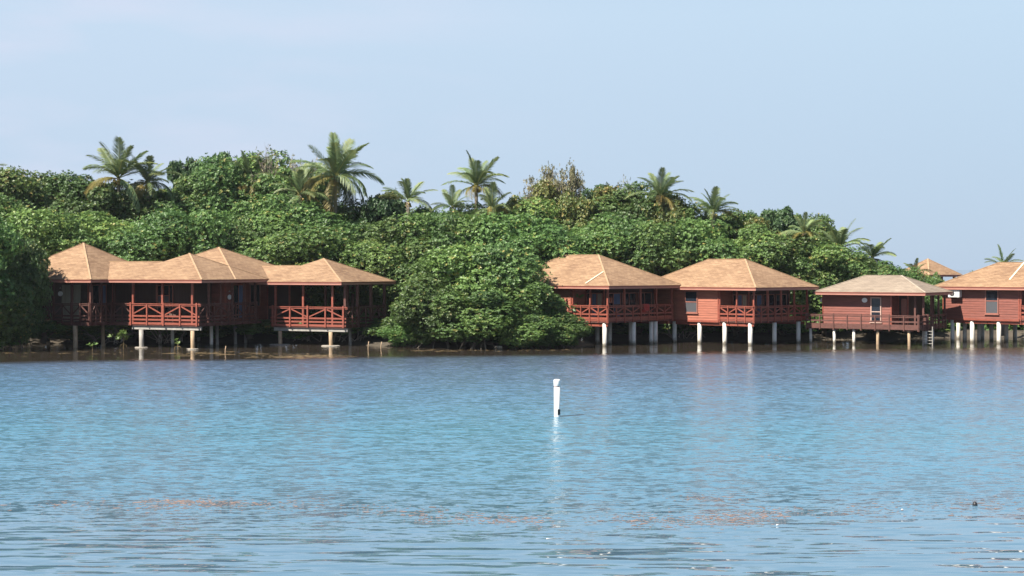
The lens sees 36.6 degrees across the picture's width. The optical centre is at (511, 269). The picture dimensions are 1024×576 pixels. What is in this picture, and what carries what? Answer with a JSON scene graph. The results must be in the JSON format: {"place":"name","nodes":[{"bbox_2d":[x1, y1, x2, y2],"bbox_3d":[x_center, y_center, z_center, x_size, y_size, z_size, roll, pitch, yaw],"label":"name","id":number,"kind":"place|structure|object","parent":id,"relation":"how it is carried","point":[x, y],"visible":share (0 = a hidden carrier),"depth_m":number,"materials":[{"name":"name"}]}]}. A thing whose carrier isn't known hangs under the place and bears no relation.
{"place":"outdoors","nodes":[
{"label":"outdoors","id":0,"kind":"place"},
{"bbox_2d":[0,270,1023,575],"bbox_3d":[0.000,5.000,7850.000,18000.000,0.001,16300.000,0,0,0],"label":"water","id":1,"kind":"structure","parent":0,"point":[628,434],"depth_m":40.67,"materials":[{"name":"blue liquid"}]},
{"bbox_2d":[0,216,31,305],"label":"mangrove bush","id":2,"kind":"object","parent":1,"relation":"on","point":[4,276],"visible":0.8,"depth_m":93.91,"materials":[{"name":"green plant"}]},
{"bbox_2d":[0,240,39,349],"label":"mangrove bush","id":3,"kind":"object","parent":1,"relation":"on","point":[19,313],"visible":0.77,"depth_m":94.61,"materials":[{"name":"green plant"}]},
{"bbox_2d":[0,307,42,349],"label":"mangrove bush","id":4,"kind":"object","parent":1,"relation":"in","point":[24,336],"visible":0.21,"depth_m":96.87,"materials":[{"name":"green plant"}]},
{"bbox_2d":[0,237,53,349],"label":"mangrove bush","id":5,"kind":"object","parent":1,"relation":"in","point":[35,266],"visible":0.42,"depth_m":97.02,"materials":[{"name":"green plant"}]},
{"bbox_2d":[3,455,1020,529],"bbox_3d":[0.178,4.992,32.619,21.384,0.008,10.440,0,0,-26],"label":"floating seaweed","id":6,"kind":"object","parent":1,"relation":"on","point":[269,503],"visible":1,"depth_m":31.88,"materials":[{"name":"brown plant"}]},
{"bbox_2d":[490,314,560,348],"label":"mangrove bush","id":7,"kind":"object","parent":1,"relation":"in","point":[535,332],"visible":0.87,"depth_m":96.29,"materials":[{"name":"green plant"}]},
{"bbox_2d":[554,379,560,416],"bbox_3d":[1.531,5.116,52.536,0.236,2.768,0.236,0,0,0],"label":"marker post","id":8,"kind":"object","parent":1,"relation":"in","point":[557,383],"visible":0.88,"depth_m":52.44,"materials":[{"name":"white plastic"}]},
{"bbox_2d":[805,275,952,345],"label":"bungalow","id":9,"kind":"object","parent":1,"relation":"in","point":[877,303],"visible":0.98,"depth_m":104.06,"materials":[{"name":"red wood"}]},
{"bbox_2d":[870,297,881,322],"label":"glass door","id":10,"kind":"structure","parent":9,"relation":"in","point":[875,302],"depth_m":103.85,"materials":[{"name":"black glass"}]},
{"bbox_2d":[935,262,1023,343],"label":"bungalow","id":11,"kind":"object","parent":1,"relation":"in","point":[992,294],"visible":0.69,"depth_m":105.23,"materials":[{"name":"red wood"}]},
{"bbox_2d":[984,290,998,314],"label":"window","id":12,"kind":"structure","parent":11,"relation":"in","point":[991,296],"depth_m":104.39,"materials":[{"name":"glass"}]},
{"bbox_2d":[0,0,1023,269],"label":"sky","id":13,"kind":"structure","parent":0,"point":[904,119],"materials":[{"name":"blue"}]},
{"bbox_2d":[22,320,1023,347],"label":"shore ground","id":14,"kind":"structure","parent":0,"point":[377,341],"depth_m":107.46,"materials":[{"name":"mud"},{"name":"soil"}]},
{"bbox_2d":[0,193,25,238],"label":"mangrove tree","id":15,"kind":"object","parent":14,"relation":"on","point":[3,197],"visible":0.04,"depth_m":106.73,"materials":[{"name":"green plant"}]},
{"bbox_2d":[0,173,45,214],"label":"broadleaf tree","id":16,"kind":"object","parent":14,"relation":"on","point":[28,199],"visible":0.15,"depth_m":114.95,"materials":[{"name":"green plant"}]},
{"bbox_2d":[0,165,76,215],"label":"broadleaf tree","id":17,"kind":"object","parent":14,"relation":"on","point":[14,188],"visible":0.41,"depth_m":115.66,"materials":[{"name":"green plant"}]},
{"bbox_2d":[29,319,72,342],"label":"shrub","id":18,"kind":"object","parent":14,"relation":"on","point":[52,326],"visible":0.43,"depth_m":99.35,"materials":[{"name":"green plant"}]},
{"bbox_2d":[0,204,104,279],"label":"mangrove tree","id":19,"kind":"object","parent":14,"relation":"on","point":[52,238],"visible":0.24,"depth_m":105.80,"materials":[{"name":"green plant"}]},
{"bbox_2d":[32,169,109,221],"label":"broadleaf tree","id":20,"kind":"object","parent":14,"relation":"on","point":[75,187],"visible":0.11,"depth_m":117.95,"materials":[{"name":"green plant"}]},
{"bbox_2d":[58,325,120,340],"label":"shrub","id":21,"kind":"object","parent":14,"relation":"on","point":[89,329],"visible":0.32,"depth_m":101.44,"materials":[{"name":"green plant"}]},
{"bbox_2d":[51,210,137,252],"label":"mangrove tree","id":22,"kind":"object","parent":14,"relation":"on","point":[109,227],"visible":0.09,"depth_m":110.15,"materials":[{"name":"green plant"}]},
{"bbox_2d":[42,179,162,230],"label":"broadleaf tree","id":23,"kind":"object","parent":14,"relation":"on","point":[106,197],"visible":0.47,"depth_m":116.62,"materials":[{"name":"green plant"}]},
{"bbox_2d":[82,136,164,213],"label":"palm tree","id":24,"kind":"object","parent":14,"relation":"on","point":[119,166],"visible":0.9,"depth_m":117.49,"materials":[{"name":"green plant"}]},
{"bbox_2d":[87,219,191,260],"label":"mangrove tree","id":25,"kind":"object","parent":14,"relation":"on","point":[144,248],"visible":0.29,"depth_m":107.50,"materials":[{"name":"green plant"}]},
{"bbox_2d":[116,320,164,339],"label":"shrub","id":26,"kind":"object","parent":14,"relation":"on","point":[129,329],"visible":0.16,"depth_m":103.08,"materials":[{"name":"green plant"}]},
{"bbox_2d":[129,153,181,214],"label":"palm tree","id":27,"kind":"object","parent":14,"relation":"on","point":[148,183],"visible":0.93,"depth_m":118.57,"materials":[{"name":"leaves"},{"name":"bark"}]},
{"bbox_2d":[104,186,209,226],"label":"broadleaf tree","id":28,"kind":"object","parent":14,"relation":"on","point":[158,204],"visible":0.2,"depth_m":118.95,"materials":[{"name":"green plant"}]},
{"bbox_2d":[142,171,221,248],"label":"broadleaf tree","id":29,"kind":"object","parent":14,"relation":"on","point":[179,182],"visible":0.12,"depth_m":120.25,"materials":[{"name":"green plant"}]},
{"bbox_2d":[123,205,243,259],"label":"mangrove tree","id":30,"kind":"object","parent":14,"relation":"on","point":[211,238],"visible":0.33,"depth_m":109.64,"materials":[{"name":"green plant"}]},
{"bbox_2d":[166,156,201,191],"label":"almond tree","id":31,"kind":"object","parent":14,"relation":"on","point":[184,169],"visible":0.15,"depth_m":126.26,"materials":[{"name":"green plant"}]},
{"bbox_2d":[163,321,228,339],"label":"shrub","id":32,"kind":"object","parent":14,"relation":"on","point":[204,331],"visible":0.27,"depth_m":103.63,"materials":[{"name":"green plant"}]},
{"bbox_2d":[42,243,395,349],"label":"bungalow complex","id":33,"kind":"structure","parent":14,"relation":"on","point":[222,286],"depth_m":100.88,"materials":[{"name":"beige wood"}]},
{"bbox_2d":[62,285,80,320],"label":"door","id":34,"kind":"structure","parent":33,"relation":"in","point":[66,289],"depth_m":100.61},
{"bbox_2d":[92,284,106,306],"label":"window","id":35,"kind":"structure","parent":33,"relation":"in","point":[95,288],"depth_m":100.91,"materials":[{"name":"glass"}]},
{"bbox_2d":[157,285,173,321],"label":"glass door","id":36,"kind":"structure","parent":33,"relation":"in","point":[171,286],"depth_m":100.25,"materials":[{"name":"paint"}]},
{"bbox_2d":[234,284,245,319],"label":"glass door","id":37,"kind":"structure","parent":33,"relation":"in","point":[238,288],"depth_m":102.17,"materials":[{"name":"paint"}]},
{"bbox_2d":[175,152,272,221],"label":"broadleaf tree","id":38,"kind":"object","parent":14,"relation":"on","point":[223,172],"visible":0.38,"depth_m":119.92,"materials":[{"name":"green plant"}]},
{"bbox_2d":[185,212,267,253],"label":"mangrove tree","id":39,"kind":"object","parent":14,"relation":"on","point":[249,231],"visible":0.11,"depth_m":112.64,"materials":[{"name":"green plant"}]},
{"bbox_2d":[228,150,272,198],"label":"palm tree","id":40,"kind":"object","parent":14,"relation":"on","point":[247,170],"visible":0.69,"depth_m":121.10,"materials":[{"name":"green plant"}]},
{"bbox_2d":[217,318,284,339],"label":"shrub","id":41,"kind":"object","parent":14,"relation":"on","point":[250,330],"visible":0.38,"depth_m":103.72,"materials":[{"name":"green plant"}]},
{"bbox_2d":[226,147,306,215],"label":"broadleaf tree","id":42,"kind":"object","parent":14,"relation":"on","point":[283,169],"visible":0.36,"depth_m":121.30,"materials":[{"name":"green plant"}]},
{"bbox_2d":[223,192,329,234],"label":"broadleaf tree","id":43,"kind":"object","parent":14,"relation":"on","point":[293,214],"visible":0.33,"depth_m":114.82,"materials":[{"name":"green plant"}]},
{"bbox_2d":[234,221,328,264],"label":"mangrove tree","id":44,"kind":"object","parent":14,"relation":"on","point":[260,253],"visible":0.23,"depth_m":109.64,"materials":[{"name":"green plant"}]},
{"bbox_2d":[248,142,326,320],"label":"twiggy tree","id":45,"kind":"object","parent":14,"relation":"on","point":[267,161],"visible":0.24,"depth_m":121.41,"materials":[{"name":"green plant"}]},
{"bbox_2d":[270,163,330,319],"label":"palm tree","id":46,"kind":"object","parent":14,"relation":"on","point":[299,179],"visible":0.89,"depth_m":116.74,"materials":[{"name":"green plant"}]},
{"bbox_2d":[261,166,343,216],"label":"broadleaf tree","id":47,"kind":"object","parent":14,"relation":"on","point":[322,187],"visible":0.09,"depth_m":120.40,"materials":[{"name":"green plant"}]},
{"bbox_2d":[273,319,334,339],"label":"shrub","id":48,"kind":"object","parent":14,"relation":"on","point":[290,334],"visible":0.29,"depth_m":103.88,"materials":[{"name":"green plant"}]},
{"bbox_2d":[265,223,383,320],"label":"mangrove tree","id":49,"kind":"object","parent":14,"relation":"on","point":[313,247],"visible":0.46,"depth_m":107.91,"materials":[{"name":"green plant"}]},
{"bbox_2d":[281,211,377,251],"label":"mangrove tree","id":50,"kind":"object","parent":14,"relation":"on","point":[339,225],"visible":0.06,"depth_m":112.89,"materials":[{"name":"green plant"}]},
{"bbox_2d":[290,132,384,223],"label":"palm tree","id":51,"kind":"object","parent":14,"relation":"on","point":[337,161],"visible":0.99,"depth_m":117.43,"materials":[{"name":"green plant"}]},
{"bbox_2d":[325,198,380,230],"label":"broadleaf tree","id":52,"kind":"object","parent":14,"relation":"on","point":[348,216],"visible":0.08,"depth_m":118.79,"materials":[{"name":"green plant"}]},
{"bbox_2d":[327,236,405,310],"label":"mangrove tree","id":53,"kind":"object","parent":14,"relation":"on","point":[378,246],"visible":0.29,"depth_m":107.92,"materials":[{"name":"green plant"}]},
{"bbox_2d":[361,319,388,339],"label":"shrub","id":54,"kind":"object","parent":14,"relation":"on","point":[373,328],"visible":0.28,"depth_m":102.18,"materials":[{"name":"green plant"}]},
{"bbox_2d":[356,195,406,233],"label":"almond tree","id":55,"kind":"object","parent":14,"relation":"on","point":[375,208],"visible":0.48,"depth_m":117.06,"materials":[{"name":"green plant"}]},
{"bbox_2d":[349,247,427,315],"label":"mangrove tree","id":56,"kind":"object","parent":14,"relation":"on","point":[408,268],"visible":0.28,"depth_m":107.84,"materials":[{"name":"green plant"}]},
{"bbox_2d":[349,215,443,312],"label":"mangrove tree","id":57,"kind":"object","parent":14,"relation":"on","point":[384,231],"visible":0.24,"depth_m":109.50,"materials":[{"name":"green plant"}]},
{"bbox_2d":[376,316,430,346],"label":"mangrove bush","id":58,"kind":"object","parent":14,"relation":"on","point":[397,334],"visible":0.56,"depth_m":99.19,"materials":[{"name":"green plant"}]},
{"bbox_2d":[378,178,437,216],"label":"palm tree","id":59,"kind":"object","parent":14,"relation":"on","point":[406,184],"visible":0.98,"depth_m":116.66,"materials":[{"name":"green plant"}]},
{"bbox_2d":[380,272,481,347],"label":"mangrove bush","id":60,"kind":"object","parent":14,"relation":"on","point":[413,300],"visible":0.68,"depth_m":97.61,"materials":[{"name":"green plant"}]},
{"bbox_2d":[396,247,473,340],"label":"mangrove bush","id":61,"kind":"object","parent":14,"relation":"on","point":[420,265],"visible":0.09,"depth_m":100.79,"materials":[{"name":"green plant"}]},
{"bbox_2d":[390,206,493,273],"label":"mangrove tree","id":62,"kind":"object","parent":14,"relation":"on","point":[437,226],"visible":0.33,"depth_m":109.17,"materials":[{"name":"green plant"}]},
{"bbox_2d":[430,184,472,212],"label":"palm tree","id":63,"kind":"object","parent":14,"relation":"on","point":[452,198],"visible":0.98,"depth_m":115.79,"materials":[{"name":"green plant"}]},
{"bbox_2d":[409,286,539,349],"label":"mangrove bush","id":64,"kind":"object","parent":14,"relation":"on","point":[481,331],"visible":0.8,"depth_m":96.33,"materials":[{"name":"green plant"}]},
{"bbox_2d":[441,150,509,209],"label":"palm tree","id":65,"kind":"object","parent":14,"relation":"on","point":[477,175],"visible":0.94,"depth_m":117.77,"materials":[{"name":"green plant"}]},
{"bbox_2d":[448,200,502,226],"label":"broadleaf tree","id":66,"kind":"object","parent":14,"relation":"on","point":[472,210],"visible":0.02,"depth_m":117.53,"materials":[{"name":"green plant"}]},
{"bbox_2d":[422,242,553,344],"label":"mangrove bush","id":67,"kind":"object","parent":14,"relation":"on","point":[464,262],"visible":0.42,"depth_m":98.94,"materials":[{"name":"green plant"}]},
{"bbox_2d":[473,181,511,220],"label":"palm tree","id":68,"kind":"object","parent":14,"relation":"on","point":[490,201],"visible":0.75,"depth_m":116.19,"materials":[{"name":"green plant"}]},
{"bbox_2d":[449,212,554,285],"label":"mangrove tree","id":69,"kind":"object","parent":14,"relation":"on","point":[505,233],"visible":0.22,"depth_m":107.92,"materials":[{"name":"green plant"}]},
{"bbox_2d":[499,195,561,232],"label":"broadleaf tree","id":70,"kind":"object","parent":14,"relation":"on","point":[537,210],"visible":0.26,"depth_m":117.82,"materials":[{"name":"green plant"}]},
{"bbox_2d":[493,275,568,347],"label":"mangrove bush","id":71,"kind":"object","parent":14,"relation":"on","point":[549,302],"visible":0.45,"depth_m":98.07,"materials":[{"name":"green plant"}]},
{"bbox_2d":[531,176,561,213],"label":"seagrape tree","id":72,"kind":"object","parent":14,"relation":"on","point":[544,185],"visible":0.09,"depth_m":122.39,"materials":[{"name":"green plant"}]},
{"bbox_2d":[517,158,585,203],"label":"twiggy tree","id":73,"kind":"object","parent":14,"relation":"on","point":[574,183],"visible":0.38,"depth_m":123.88,"materials":[{"name":"green plant"}]},
{"bbox_2d":[537,311,595,347],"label":"mangrove bush","id":74,"kind":"object","parent":14,"relation":"on","point":[571,331],"visible":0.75,"depth_m":97.93,"materials":[{"name":"green plant"}]},
{"bbox_2d":[515,217,619,285],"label":"mangrove tree","id":75,"kind":"object","parent":14,"relation":"on","point":[550,239],"visible":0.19,"depth_m":108.37,"materials":[{"name":"green plant"}]},
{"bbox_2d":[116,291,1023,336],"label":"undergrowth","id":76,"kind":"object","parent":14,"relation":"on","point":[1010,327],"visible":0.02,"depth_m":112.22,"materials":[{"name":"green plant"}]},
{"bbox_2d":[552,188,599,233],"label":"seagrape tree","id":77,"kind":"object","parent":14,"relation":"on","point":[574,208],"visible":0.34,"depth_m":118.37,"materials":[{"name":"green plant"}]},
{"bbox_2d":[540,254,680,345],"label":"bungalow","id":78,"kind":"object","parent":14,"relation":"on","point":[603,284],"visible":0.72,"depth_m":103.37,"materials":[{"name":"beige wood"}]},
{"bbox_2d":[586,293,602,316],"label":"glass door","id":79,"kind":"structure","parent":78,"relation":"in","point":[596,298],"depth_m":103.02,"materials":[{"name":"paint"}]},
{"bbox_2d":[556,211,664,276],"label":"mangrove tree","id":80,"kind":"object","parent":14,"relation":"on","point":[607,242],"visible":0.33,"depth_m":110.24,"materials":[{"name":"green plant"}]},
{"bbox_2d":[589,182,632,218],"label":"seagrape tree","id":81,"kind":"object","parent":14,"relation":"on","point":[605,190],"visible":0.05,"depth_m":122.27,"materials":[{"name":"green plant"}]},
{"bbox_2d":[592,181,685,225],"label":"broadleaf tree","id":82,"kind":"object","parent":14,"relation":"on","point":[636,202],"visible":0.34,"depth_m":120.28,"materials":[{"name":"green plant"}]},
{"bbox_2d":[605,218,711,275],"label":"mangrove tree","id":83,"kind":"object","parent":14,"relation":"on","point":[674,260],"visible":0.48,"depth_m":109.83,"materials":[{"name":"green plant"}]},
{"bbox_2d":[625,167,693,211],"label":"palm tree","id":84,"kind":"object","parent":14,"relation":"on","point":[660,186],"visible":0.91,"depth_m":118.65,"materials":[{"name":"green plant"}]},
{"bbox_2d":[644,194,688,324],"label":"seagrape tree","id":85,"kind":"object","parent":14,"relation":"on","point":[658,216],"visible":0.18,"depth_m":117.90,"materials":[{"name":"green plant"}]},
{"bbox_2d":[660,324,714,335],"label":"shrub","id":86,"kind":"object","parent":14,"relation":"on","point":[692,328],"visible":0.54,"depth_m":108.95,"materials":[{"name":"green plant"}]},
{"bbox_2d":[644,200,735,238],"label":"broadleaf tree","id":87,"kind":"object","parent":14,"relation":"on","point":[691,211],"visible":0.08,"depth_m":118.91,"materials":[{"name":"green plant"}]},
{"bbox_2d":[655,217,744,287],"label":"mangrove tree","id":88,"kind":"object","parent":14,"relation":"on","point":[721,246],"visible":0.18,"depth_m":110.56,"materials":[{"name":"green plant"}]},
{"bbox_2d":[689,186,742,237],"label":"palm tree","id":89,"kind":"object","parent":14,"relation":"on","point":[714,205],"visible":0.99,"depth_m":117.68,"materials":[{"name":"green plant"}]},
{"bbox_2d":[699,208,750,240],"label":"broadleaf tree","id":90,"kind":"object","parent":14,"relation":"on","point":[736,222],"visible":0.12,"depth_m":119.91,"materials":[{"name":"green plant"}]},
{"bbox_2d":[645,259,818,344],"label":"bungalow","id":91,"kind":"object","parent":14,"relation":"on","point":[705,293],"visible":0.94,"depth_m":104.67,"materials":[{"name":"red wood"}]},
{"bbox_2d":[684,291,697,313],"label":"window","id":92,"kind":"structure","parent":91,"relation":"in","point":[691,297],"depth_m":105.29,"materials":[{"name":"glass"}]},
{"bbox_2d":[712,320,762,335],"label":"shrub","id":93,"kind":"object","parent":14,"relation":"on","point":[737,329],"visible":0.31,"depth_m":109.62,"materials":[{"name":"green plant"}]},
{"bbox_2d":[697,223,800,287],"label":"mangrove tree","id":94,"kind":"object","parent":14,"relation":"on","point":[754,241],"visible":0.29,"depth_m":111.41,"materials":[{"name":"green plant"}]},
{"bbox_2d":[735,215,794,245],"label":"seagrape tree","id":95,"kind":"object","parent":14,"relation":"on","point":[760,221],"visible":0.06,"depth_m":116.58,"materials":[{"name":"green plant"}]},
{"bbox_2d":[760,205,801,239],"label":"almond tree","id":96,"kind":"object","parent":14,"relation":"on","point":[779,221],"visible":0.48,"depth_m":117.90,"materials":[{"name":"green plant"}]},
{"bbox_2d":[759,315,812,334],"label":"shrub","id":97,"kind":"object","parent":14,"relation":"on","point":[786,328],"visible":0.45,"depth_m":110.21,"materials":[{"name":"green plant"}]},
{"bbox_2d":[745,233,844,315],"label":"mangrove tree","id":98,"kind":"object","parent":14,"relation":"on","point":[799,300],"visible":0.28,"depth_m":111.46,"materials":[{"name":"green plant"}]},
{"bbox_2d":[778,212,822,314],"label":"palm tree","id":99,"kind":"object","parent":14,"relation":"on","point":[803,228],"visible":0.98,"depth_m":112.84,"materials":[{"name":"green plant"}]},
{"bbox_2d":[794,213,848,248],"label":"broadleaf tree","id":100,"kind":"object","parent":14,"relation":"on","point":[816,217],"visible":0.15,"depth_m":118.73,"materials":[{"name":"green plant"}]},
{"bbox_2d":[777,239,880,312],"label":"mangrove tree","id":101,"kind":"object","parent":14,"relation":"on","point":[831,257],"visible":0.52,"depth_m":111.92,"materials":[{"name":"green plant"}]},
{"bbox_2d":[819,218,870,255],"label":"palm tree","id":102,"kind":"object","parent":14,"relation":"on","point":[841,237],"visible":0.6,"depth_m":116.43,"materials":[{"name":"green plant"}]},
{"bbox_2d":[842,252,895,281],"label":"mangrove tree","id":103,"kind":"object","parent":14,"relation":"on","point":[869,262],"visible":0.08,"depth_m":113.80,"materials":[{"name":"green plant"}]},
{"bbox_2d":[858,238,896,264],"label":"palm tree","id":104,"kind":"object","parent":14,"relation":"on","point":[875,250],"visible":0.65,"depth_m":116.60,"materials":[{"name":"green plant"}]},
{"bbox_2d":[875,260,927,306],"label":"mangrove tree","id":105,"kind":"object","parent":14,"relation":"on","point":[898,271],"visible":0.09,"depth_m":113.91,"materials":[{"name":"green plant"}]},
{"bbox_2d":[901,266,940,313],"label":"mangrove tree","id":106,"kind":"object","parent":14,"relation":"on","point":[927,298],"visible":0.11,"depth_m":115.19,"materials":[{"name":"green plant"}]},
{"bbox_2d":[906,258,962,281],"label":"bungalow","id":107,"kind":"object","parent":14,"relation":"on","point":[941,270],"visible":0.4,"depth_m":136.84,"materials":[{"name":"beige"}]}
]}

